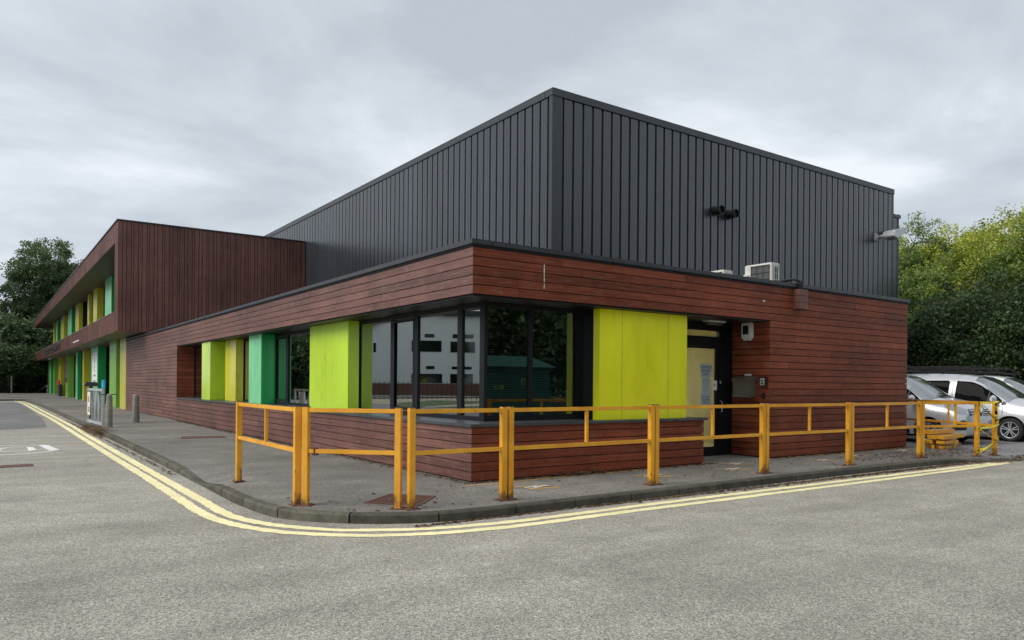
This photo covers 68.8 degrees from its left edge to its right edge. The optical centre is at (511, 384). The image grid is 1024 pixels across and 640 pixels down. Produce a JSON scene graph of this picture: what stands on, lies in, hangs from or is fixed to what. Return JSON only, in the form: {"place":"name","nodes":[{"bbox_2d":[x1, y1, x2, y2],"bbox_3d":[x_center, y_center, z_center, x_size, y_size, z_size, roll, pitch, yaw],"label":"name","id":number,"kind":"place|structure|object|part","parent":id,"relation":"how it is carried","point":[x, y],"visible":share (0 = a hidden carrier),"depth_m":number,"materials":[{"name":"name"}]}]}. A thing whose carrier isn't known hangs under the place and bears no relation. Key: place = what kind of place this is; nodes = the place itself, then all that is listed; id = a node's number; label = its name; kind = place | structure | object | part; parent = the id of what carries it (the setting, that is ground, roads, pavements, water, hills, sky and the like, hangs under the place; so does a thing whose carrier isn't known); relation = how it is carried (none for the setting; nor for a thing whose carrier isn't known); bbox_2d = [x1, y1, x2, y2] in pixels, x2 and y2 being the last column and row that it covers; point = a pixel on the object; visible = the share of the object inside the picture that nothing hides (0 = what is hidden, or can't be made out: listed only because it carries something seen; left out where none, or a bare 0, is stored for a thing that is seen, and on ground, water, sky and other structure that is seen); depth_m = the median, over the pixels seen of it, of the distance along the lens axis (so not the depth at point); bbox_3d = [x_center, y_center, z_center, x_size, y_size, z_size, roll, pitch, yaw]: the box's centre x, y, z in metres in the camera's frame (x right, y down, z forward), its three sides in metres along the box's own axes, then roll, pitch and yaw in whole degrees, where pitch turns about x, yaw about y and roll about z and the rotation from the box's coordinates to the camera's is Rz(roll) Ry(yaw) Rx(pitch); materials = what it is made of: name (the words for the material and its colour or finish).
{"place":"outdoors","nodes":[
{"label":"outdoors","id":0,"kind":"place"},
{"bbox_2d":[0,392,1011,511],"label":"pavement","id":1,"kind":"structure","parent":0,"point":[267,476],"depth_m":12.31,"materials":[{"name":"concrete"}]},
{"bbox_2d":[0,376,11,392],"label":"fence","id":2,"kind":"object","parent":1,"relation":"on","point":[9,386],"visible":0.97,"depth_m":80.45,"materials":[{"name":"brown"}]},
{"bbox_2d":[0,341,30,392],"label":"hedge bush","id":3,"kind":"object","parent":1,"relation":"on","point":[4,363],"visible":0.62,"depth_m":82.33,"materials":[{"name":"green plant"}]},
{"bbox_2d":[0,342,47,392],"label":"hedge bush","id":4,"kind":"object","parent":1,"relation":"on","point":[28,378],"visible":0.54,"depth_m":83.52,"materials":[{"name":"green plant"}]},
{"bbox_2d":[4,347,47,392],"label":"hedge bush","id":5,"kind":"object","parent":1,"relation":"on","point":[38,377],"visible":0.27,"depth_m":84.39,"materials":[{"name":"green plant"}]},
{"bbox_2d":[57,384,62,395],"bbox_3d":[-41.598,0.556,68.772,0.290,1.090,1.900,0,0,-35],"label":"litter bin","id":6,"kind":"object","parent":1,"relation":"on","point":[59,389],"visible":0.94,"depth_m":68.05,"materials":[{"name":"black plastic"}]},
{"bbox_2d":[84,382,98,418],"bbox_3d":[-15.970,0.615,28.354,0.500,1.390,0.300,0,0,-35],"label":"sign stand","id":7,"kind":"object","parent":1,"relation":"on","point":[91,384],"visible":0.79,"depth_m":28.30,"materials":[{"name":"black metal"}]},
{"bbox_2d":[87,388,104,426],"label":"metal gate","id":8,"kind":"structure","parent":1,"relation":"on","point":[95,403],"depth_m":23.95,"materials":[{"name":"metal"}]},
{"bbox_2d":[87,392,89,414],"bbox_3d":[-14.063,0.635,24.837,0.028,0.760,0.549,0,0,-36],"label":"hanging sign","id":9,"kind":"object","parent":8,"relation":"attached to","point":[88,404],"visible":1,"depth_m":24.84,"materials":[{"name":"white plastic"}]},
{"bbox_2d":[106,394,112,427],"bbox_3d":[-12.397,0.814,23.007,0.190,1.050,0.190,0,0,-35],"label":"concrete bollard","id":10,"kind":"object","parent":1,"relation":"on","point":[109,410],"visible":0.98,"depth_m":22.93,"materials":[{"name":"grey concrete"}]},
{"bbox_2d":[132,394,139,422],"bbox_3d":[-13.080,0.841,25.988,0.250,0.985,0.250,0,0,-35],"label":"concrete bollard","id":11,"kind":"object","parent":1,"relation":"on","point":[135,411],"visible":1,"depth_m":25.89,"materials":[{"name":"grey concrete"}]},
{"bbox_2d":[34,219,305,409],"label":"office wing","id":12,"kind":"structure","parent":1,"relation":"on","point":[126,279],"depth_m":35.62,"materials":[{"name":"brown wood"}]},
{"bbox_2d":[65,360,66,381],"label":"wall banner","id":13,"kind":"object","parent":12,"relation":"attached to","point":[65,370],"depth_m":65.10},
{"bbox_2d":[92,352,96,381],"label":"wall banner","id":14,"kind":"object","parent":12,"relation":"attached to","point":[94,366],"depth_m":48.12,"materials":[{"name":"white paper"}]},
{"bbox_2d":[85,287,109,370],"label":"window frame","id":15,"kind":"structure","parent":12,"relation":"in","point":[104,287],"depth_m":49.23,"materials":[{"name":"black metal"}]},
{"bbox_2d":[181,436,226,438],"bbox_3d":[-7.970,1.371,19.314,1.084,0.014,0.751,0,0,-24],"label":"manhole cover","id":16,"kind":"object","parent":1,"relation":"on","point":[187,437],"visible":1,"depth_m":19.24,"materials":[{"name":"metal"}]},
{"bbox_2d":[232,401,301,506],"bbox_3d":[-3.239,0.833,9.801,0.161,1.164,2.671,0,0,-35],"label":"guard rail","id":17,"kind":"object","parent":1,"relation":"on","point":[295,449],"visible":1,"depth_m":9.30,"materials":[{"name":"metal"}]},
{"bbox_2d":[296,406,404,509],"bbox_3d":[-1.858,0.844,8.662,1.294,1.164,0.150,0,0,9],"label":"guard rail","id":18,"kind":"object","parent":1,"relation":"on","point":[307,451],"visible":0.99,"depth_m":8.64,"materials":[{"name":"metal"}]},
{"bbox_2d":[312,447,318,455],"bbox_3d":[-2.303,0.786,8.742,0.060,0.090,0.070,0,0,-35],"label":"rail clamp","id":19,"kind":"object","parent":18,"relation":"attached to","point":[314,453],"visible":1,"depth_m":8.71,"materials":[{"name":"metal"}]},
{"bbox_2d":[364,494,435,505],"bbox_3d":[-1.338,1.425,9.226,0.716,0.014,0.781,0,0,14],"label":"manhole cover","id":20,"kind":"object","parent":1,"relation":"on","point":[420,500],"visible":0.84,"depth_m":9.17,"materials":[{"name":"metal"}]},
{"bbox_2d":[404,406,511,510],"bbox_3d":[-0.630,0.854,8.903,1.430,1.164,0.150,0,0,-34],"label":"guard rail","id":21,"kind":"object","parent":1,"relation":"on","point":[412,452],"visible":1,"depth_m":8.81,"materials":[{"name":"yellow metal"}]},
{"bbox_2d":[125,238,910,481],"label":"timber building","id":22,"kind":"structure","parent":1,"relation":"on","point":[468,323],"depth_m":15.13,"materials":[{"name":"brown wood"}]},
{"bbox_2d":[194,346,201,397],"bbox_3d":[-10.834,-0.439,26.525,0.048,1.878,3.600,0,0,-35],"label":"window","id":23,"kind":"structure","parent":22,"relation":"in","point":[198,350],"depth_m":27.55,"materials":[{"name":"glass"}]},
{"bbox_2d":[243,339,248,401],"bbox_3d":[-7.564,-0.413,21.886,0.048,1.878,2.050,0,0,-35],"label":"window","id":24,"kind":"structure","parent":22,"relation":"in","point":[246,341],"depth_m":22.48,"materials":[{"name":"glass"}]},
{"bbox_2d":[275,329,309,405],"bbox_3d":[-5.424,-0.395,18.838,0.063,1.878,3.400,0,0,-35],"label":"window","id":25,"kind":"structure","parent":22,"relation":"in","point":[292,349],"depth_m":19.09,"materials":[{"name":"black glass"}]},
{"bbox_2d":[359,302,482,420],"bbox_3d":[-1.854,-0.366,13.775,0.063,1.878,4.890,0,0,-35],"label":"window","id":26,"kind":"structure","parent":22,"relation":"in","point":[461,309],"depth_m":13.26,"materials":[{"name":"black metal"}]},
{"bbox_2d":[494,385,503,388],"bbox_3d":[-0.207,0.046,11.956,0.180,0.055,0.004,0,0,-35],"label":"window sticker","id":27,"kind":"object","parent":22,"relation":"attached to","point":[498,386],"depth_m":11.95,"materials":[{"name":"green plastic"}]},
{"bbox_2d":[482,302,584,420],"bbox_3d":[0.509,-0.347,12.412,2.350,1.878,0.060,0,0,-35],"label":"window","id":28,"kind":"structure","parent":22,"relation":"in","point":[529,416],"depth_m":12.22,"materials":[{"name":"black metal"}]},
{"bbox_2d":[687,345,721,454],"bbox_3d":[3.662,0.330,15.031,1.630,2.210,0.120,0,0,-35],"label":"entrance door","id":29,"kind":"structure","parent":22,"relation":"in","point":[711,449],"depth_m":15.44,"materials":[{"name":"black metal"}]},
{"bbox_2d":[700,392,710,404],"bbox_3d":[3.959,0.316,15.269,0.330,0.292,0.005,0,0,-35],"label":"paper notice","id":30,"kind":"object","parent":22,"relation":"attached to","point":[705,398],"visible":1,"depth_m":15.26,"materials":[{"name":"white paper"}]},
{"bbox_2d":[700,364,711,377],"bbox_3d":[3.969,-0.273,15.273,0.372,0.270,0.005,0,0,-35],"label":"paper notice","id":31,"kind":"object","parent":22,"relation":"attached to","point":[705,370],"visible":1,"depth_m":15.28,"materials":[{"name":"white paper"}]},
{"bbox_2d":[702,378,709,391],"bbox_3d":[3.961,0.016,15.269,0.250,0.292,0.005,0,0,-35],"label":"paper notice","id":32,"kind":"object","parent":22,"relation":"attached to","point":[705,384],"visible":1,"depth_m":15.27,"materials":[{"name":"white paper"}]},
{"bbox_2d":[703,320,725,324],"bbox_3d":[4.019,-1.216,14.846,0.520,0.078,0.140,0,0,-35],"label":"wall lamp","id":33,"kind":"object","parent":22,"relation":"attached to","point":[710,322],"visible":1,"depth_m":14.76,"materials":[{"name":"white plastic"}]},
{"bbox_2d":[713,380,716,389],"bbox_3d":[4.177,0.024,15.397,0.130,0.200,0.005,0,0,-35],"label":"paper notice","id":34,"kind":"object","parent":22,"relation":"attached to","point":[714,384],"visible":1,"depth_m":15.40,"materials":[{"name":"white paper"}]},
{"bbox_2d":[711,270,732,274],"bbox_3d":[5.152,-2.381,19.083,0.460,0.975,0.888,0,0,-35],"label":"air conditioner","id":35,"kind":"object","parent":22,"relation":"on","point":[725,271],"visible":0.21,"depth_m":18.77,"materials":[{"name":"white paint"}]},
{"bbox_2d":[731,376,756,397],"bbox_3d":[4.739,0.061,15.275,0.228,0.442,0.480,0,0,-35],"label":"mailbox","id":36,"kind":"object","parent":22,"relation":"attached to","point":[744,386],"visible":1,"depth_m":15.17,"materials":[{"name":"grey metal"}]},
{"bbox_2d":[741,323,753,340],"bbox_3d":[4.810,-1.071,15.275,0.126,0.360,0.230,0,0,-35],"label":"alarm box","id":37,"kind":"object","parent":22,"relation":"attached to","point":[747,331],"depth_m":15.22,"materials":[{"name":"white plastic"}]},
{"bbox_2d":[743,262,778,280],"bbox_3d":[6.731,-2.558,20.195,0.460,1.355,0.888,0,0,-35],"label":"air conditioner","id":38,"kind":"object","parent":22,"relation":"on","point":[769,271],"visible":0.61,"depth_m":19.96,"materials":[{"name":"white paint"}]},
{"bbox_2d":[759,377,767,386],"bbox_3d":[5.035,-0.049,14.981,0.084,0.200,0.160,0,0,-35],"label":"door intercom","id":39,"kind":"object","parent":22,"relation":"attached to","point":[763,381],"depth_m":14.94,"materials":[{"name":"black plastic"}]},
{"bbox_2d":[777,278,807,309],"bbox_3d":[5.625,-1.864,15.353,0.924,0.640,0.295,0,0,0],"label":"cable box","id":40,"kind":"object","parent":22,"relation":"attached to","point":[800,298],"visible":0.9,"depth_m":15.28,"materials":[{"name":"black plastic"}]},
{"bbox_2d":[518,485,556,488],"bbox_3d":[0.342,1.437,10.451,0.609,0.003,0.309,0,0,-27],"label":"pavement marking","id":41,"kind":"object","parent":1,"relation":"on","point":[536,486],"visible":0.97,"depth_m":10.49,"materials":[{"name":"beige paint"}]},
{"bbox_2d":[177,421,912,511],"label":"leaf litter","id":42,"kind":"object","parent":1,"relation":"on","point":[577,473],"visible":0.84,"depth_m":12.54,"materials":[{"name":"brown plant"}]},
{"bbox_2d":[507,404,656,500],"bbox_3d":[0.992,0.867,10.056,2.690,1.164,0.150,0,0,-36],"label":"guard rail","id":43,"kind":"object","parent":1,"relation":"on","point":[650,441],"visible":0.99,"depth_m":9.98,"materials":[{"name":"metal"}]},
{"bbox_2d":[467,463,714,485],"bbox_3d":[1.620,1.449,12.246,5.703,0.001,0.082,0,0,-37],"label":"pavement marking","id":44,"kind":"object","parent":1,"relation":"on","point":[568,476],"visible":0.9,"depth_m":11.68,"materials":[{"name":"orange paint"}]},
{"bbox_2d":[654,403,767,484],"bbox_3d":[3.111,0.884,11.593,2.695,1.164,0.150,0,0,-36],"label":"guard rail","id":45,"kind":"object","parent":1,"relation":"on","point":[761,434],"visible":0.98,"depth_m":11.59,"materials":[{"name":"metal"}]},
{"bbox_2d":[722,468,749,470],"bbox_3d":[3.815,1.466,12.900,0.609,0.003,0.309,0,0,-27],"label":"pavement marking","id":46,"kind":"object","parent":1,"relation":"on","point":[734,469],"visible":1,"depth_m":12.87,"materials":[{"name":"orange paint"}]},
{"bbox_2d":[765,402,851,473],"bbox_3d":[5.199,0.901,13.065,2.565,1.164,0.150,0,0,-34],"label":"guard rail","id":47,"kind":"object","parent":1,"relation":"on","point":[848,405],"visible":0.96,"depth_m":13.07,"materials":[{"name":"metal"}]},
{"bbox_2d":[851,401,923,465],"bbox_3d":[7.299,0.918,14.546,2.725,1.164,0.150,0,0,-36],"label":"guard rail","id":48,"kind":"object","parent":1,"relation":"on","point":[918,426],"visible":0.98,"depth_m":14.59,"materials":[{"name":"metal"}]},
{"bbox_2d":[936,445,956,448],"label":"timber beam","id":49,"kind":"structure","parent":1,"relation":"on","point":[946,446],"depth_m":17.56,"materials":[{"name":"orange paint"}]},
{"bbox_2d":[936,440,958,443],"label":"timber beam","id":50,"kind":"structure","parent":49,"relation":"on","point":[947,441],"depth_m":17.59,"materials":[{"name":"orange paint"}]},
{"bbox_2d":[936,435,957,439],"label":"timber beam","id":51,"kind":"structure","parent":50,"relation":"on","point":[943,437],"depth_m":17.56,"materials":[{"name":"orange paint"}]},
{"bbox_2d":[922,401,982,457],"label":"guard rail","id":52,"kind":"object","parent":1,"relation":"on","point":[975,425],"visible":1,"depth_m":15.58,"materials":[{"name":"metal"}]},
{"bbox_2d":[907,399,1000,455],"bbox_3d":[10.169,0.942,17.604,0.150,1.164,3.460,0,0,-5],"label":"guard rail","id":53,"kind":"object","parent":1,"relation":"on","point":[994,436],"visible":0.58,"depth_m":16.83,"materials":[{"name":"yellow metal"}]},
{"bbox_2d":[977,401,998,452],"bbox_3d":[10.071,0.897,15.804,0.716,1.100,0.084,0,0,-23],"label":"hazard tape","id":54,"kind":"object","parent":53,"relation":"attached to","point":[979,450],"visible":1,"depth_m":15.83,"materials":[{"name":"yellow plastic"}]},
{"bbox_2d":[0,399,1023,639],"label":"road","id":55,"kind":"structure","parent":0,"point":[95,544],"depth_m":6.35,"materials":[{"name":"grey asphalt"}]},
{"bbox_2d":[0,446,30,451],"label":"road marking","id":56,"kind":"object","parent":55,"relation":"on","point":[13,451],"visible":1,"depth_m":16.62,"materials":[{"name":"white paint"}]},
{"bbox_2d":[0,464,33,467],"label":"manhole cover","id":57,"kind":"object","parent":55,"relation":"on","point":[18,465],"visible":1,"depth_m":13.47,"materials":[{"name":"metal"}]},
{"bbox_2d":[0,402,46,428],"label":"road patch","id":58,"kind":"object","parent":55,"relation":"on","point":[12,416],"visible":1,"depth_m":30.83,"materials":[{"name":"grey asphalt"}]},
{"bbox_2d":[0,445,55,454],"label":"road marking","id":59,"kind":"object","parent":55,"relation":"on","point":[26,453],"visible":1,"depth_m":16.24,"materials":[{"name":"white paint"}]},
{"bbox_2d":[39,445,58,450],"bbox_3d":[-10.604,1.456,17.132,0.209,0.001,1.854,0,0,-39],"label":"road marking","id":60,"kind":"object","parent":55,"relation":"on","point":[48,447],"visible":1,"depth_m":17.16,"materials":[{"name":"white paint"}]},
{"bbox_2d":[78,422,114,439],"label":"dry weeds","id":61,"kind":"object","parent":55,"relation":"on","point":[87,427],"visible":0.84,"depth_m":21.83,"materials":[{"name":"brown plant"}]},
{"bbox_2d":[20,401,995,531],"bbox_3d":[-13.347,1.437,35.445,15.132,0.001,59.746,0,0,-35],"label":"road marking","id":62,"kind":"object","parent":55,"relation":"on","point":[212,506],"visible":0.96,"depth_m":9.78,"materials":[{"name":"yellow paint"}]},
{"bbox_2d":[0,399,1021,523],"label":"kerb","id":63,"kind":"structure","parent":55,"relation":"on","point":[253,503],"depth_m":9.77,"materials":[{"name":"concrete"}]},
{"bbox_2d":[16,401,1007,536],"bbox_3d":[-13.284,1.438,35.404,15.679,0.001,60.085,0,0,-35],"label":"road marking","id":64,"kind":"object","parent":55,"relation":"on","point":[185,502],"visible":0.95,"depth_m":9.38,"materials":[{"name":"yellow paint"}]},
{"bbox_2d":[68,421,1023,527],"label":"gutter leaves","id":65,"kind":"object","parent":55,"relation":"on","point":[773,485],"visible":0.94,"depth_m":13.01,"materials":[{"name":"brown plant"}]},
{"bbox_2d":[265,87,900,297],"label":"metal hall","id":66,"kind":"structure","parent":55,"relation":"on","point":[554,168],"depth_m":25.13,"materials":[{"name":"metal"}]},
{"bbox_2d":[711,205,724,216],"bbox_3d":[6.899,-5.814,25.011,0.360,0.360,0.330,0,0,-35],"label":"wall vent","id":67,"kind":"object","parent":66,"relation":"attached to","point":[717,210],"depth_m":24.97,"materials":[{"name":"black plastic"}]},
{"bbox_2d":[725,209,739,219],"bbox_3d":[7.511,-5.789,25.443,0.360,0.360,0.330,0,0,-35],"label":"wall vent","id":68,"kind":"object","parent":66,"relation":"attached to","point":[731,214],"depth_m":25.39,"materials":[{"name":"black plastic"}]},
{"bbox_2d":[874,227,907,240],"bbox_3d":[15.738,-6.239,31.011,1.359,0.593,0.725,0,0,-35],"label":"floodlight","id":69,"kind":"object","parent":66,"relation":"attached to","point":[894,234],"visible":1,"depth_m":30.75,"materials":[{"name":"metal"}]},
{"bbox_2d":[0,0,1023,310],"label":"sky","id":70,"kind":"structure","parent":0,"point":[251,117],"materials":[{"name":"grey"}]},
{"bbox_2d":[906,432,1023,459],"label":"car park","id":71,"kind":"structure","parent":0,"point":[1016,448],"depth_m":19.85,"materials":[{"name":"grey asphalt"}]},
{"bbox_2d":[899,210,952,318],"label":"broadleaf tree","id":72,"kind":"object","parent":71,"relation":"on","point":[906,259],"visible":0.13,"depth_m":44.55,"materials":[{"name":"green plant"}]},
{"bbox_2d":[926,443,960,448],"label":"timber beam","id":73,"kind":"structure","parent":71,"relation":"on","point":[932,446],"depth_m":17.74,"materials":[{"name":"orange paint"}]},
{"bbox_2d":[925,439,955,443],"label":"timber beam","id":74,"kind":"structure","parent":73,"relation":"on","point":[930,441],"depth_m":17.76,"materials":[{"name":"orange paint"}]},
{"bbox_2d":[927,433,963,438],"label":"timber beam","id":75,"kind":"structure","parent":74,"relation":"on","point":[933,436],"depth_m":17.88,"materials":[{"name":"orange paint"}]},
{"bbox_2d":[925,428,954,433],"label":"timber beam","id":76,"kind":"structure","parent":75,"relation":"on","point":[937,431],"depth_m":17.91,"materials":[{"name":"orange paint"}]},
{"bbox_2d":[907,315,980,374],"bbox_3d":[19.520,-0.768,35.972,6.880,5.391,6.801,0,0,12],"label":"hedge bush","id":77,"kind":"object","parent":71,"relation":"on","point":[920,350],"visible":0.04,"depth_m":33.87,"materials":[{"name":"green plant"}]},
{"bbox_2d":[905,365,991,441],"bbox_3d":[11.158,0.542,22.071,2.520,2.239,5.033,0,0,-35],"label":"parked van","id":78,"kind":"object","parent":71,"relation":"on","point":[920,388],"visible":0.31,"depth_m":20.35,"materials":[{"name":"silver metal"}]},
{"bbox_3d":[10.856,0.198,21.014,0.212,0.640,1.250,0,0,-35],"label":"side window","id":79,"kind":"part","parent":78,"relation":"part of","materials":[{"name":"black glass"}]},
{"bbox_2d":[898,252,998,327],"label":"broadleaf tree","id":80,"kind":"object","parent":71,"relation":"on","point":[925,282],"visible":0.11,"depth_m":40.88,"materials":[{"name":"green plant"}]},
{"bbox_2d":[899,223,1009,302],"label":"broadleaf tree","id":81,"kind":"object","parent":71,"relation":"on","point":[944,241],"visible":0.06,"depth_m":44.17,"materials":[{"name":"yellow plant"}]},
{"bbox_2d":[905,265,1023,379],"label":"hedge bush","id":82,"kind":"object","parent":71,"relation":"on","point":[957,350],"visible":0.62,"depth_m":32.12,"materials":[{"name":"green plant"}]},
{"bbox_2d":[906,366,1023,441],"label":"parked van","id":83,"kind":"object","parent":71,"relation":"on","point":[981,388],"visible":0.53,"depth_m":21.99,"materials":[{"name":"silver metal"}]},
{"bbox_3d":[13.000,0.196,23.034,0.205,0.620,0.880,0,0,-35],"label":"side window","id":84,"kind":"part","parent":83,"relation":"part of","materials":[{"name":"black glass"}]},
{"bbox_3d":[13.732,0.222,22.001,0.212,0.640,1.250,0,0,-35],"label":"side window","id":85,"kind":"part","parent":83,"relation":"part of","materials":[{"name":"black glass"}]},
{"bbox_2d":[912,368,1023,393],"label":"parked van","id":86,"kind":"object","parent":71,"relation":"on","point":[1017,384],"visible":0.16,"depth_m":24.85,"materials":[{"name":"silver metal"}]},
{"bbox_2d":[915,202,1023,321],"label":"broadleaf tree","id":87,"kind":"object","parent":71,"relation":"on","point":[969,273],"visible":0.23,"depth_m":38.40,"materials":[{"name":"green plant"}]},
{"bbox_2d":[972,211,1023,310],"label":"broadleaf tree","id":88,"kind":"object","parent":71,"relation":"on","point":[1006,257],"visible":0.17,"depth_m":35.72,"materials":[{"name":"green plant"}]},
{"bbox_2d":[973,304,1023,379],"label":"hedge bush","id":89,"kind":"object","parent":71,"relation":"on","point":[1015,334],"visible":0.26,"depth_m":31.46,"materials":[{"name":"green plant"}]},
{"label":"ground","id":90,"kind":"structure","parent":0,"visible":0},
{"bbox_2d":[1,312,26,347],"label":"hedge bush","id":91,"kind":"object","parent":90,"relation":"on","point":[3,329],"visible":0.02,"depth_m":90.03,"materials":[{"name":"green plant"}]},
{"bbox_2d":[0,310,52,391],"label":"hedge bush","id":92,"kind":"object","parent":90,"relation":"on","point":[7,330],"visible":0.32,"depth_m":89.50,"materials":[{"name":"green plant"}]},
{"bbox_2d":[1,314,52,352],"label":"hedge bush","id":93,"kind":"object","parent":90,"relation":"on","point":[38,343],"visible":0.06,"depth_m":90.96,"materials":[{"name":"green plant"}]},
{"bbox_2d":[28,350,47,392],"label":"hedge bush","id":94,"kind":"object","parent":90,"relation":"on","point":[45,371],"visible":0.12,"depth_m":84.56,"materials":[{"name":"green plant"}]},
{"bbox_2d":[0,237,83,322],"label":"broadleaf tree","id":95,"kind":"object","parent":90,"relation":"on","point":[49,273],"visible":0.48,"depth_m":100.75,"materials":[{"name":"green plant"}]},
{"bbox_2d":[899,235,922,268],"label":"broadleaf tree","id":96,"kind":"object","parent":90,"relation":"on","point":[903,245],"depth_m":54.16,"materials":[{"name":"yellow plant"}]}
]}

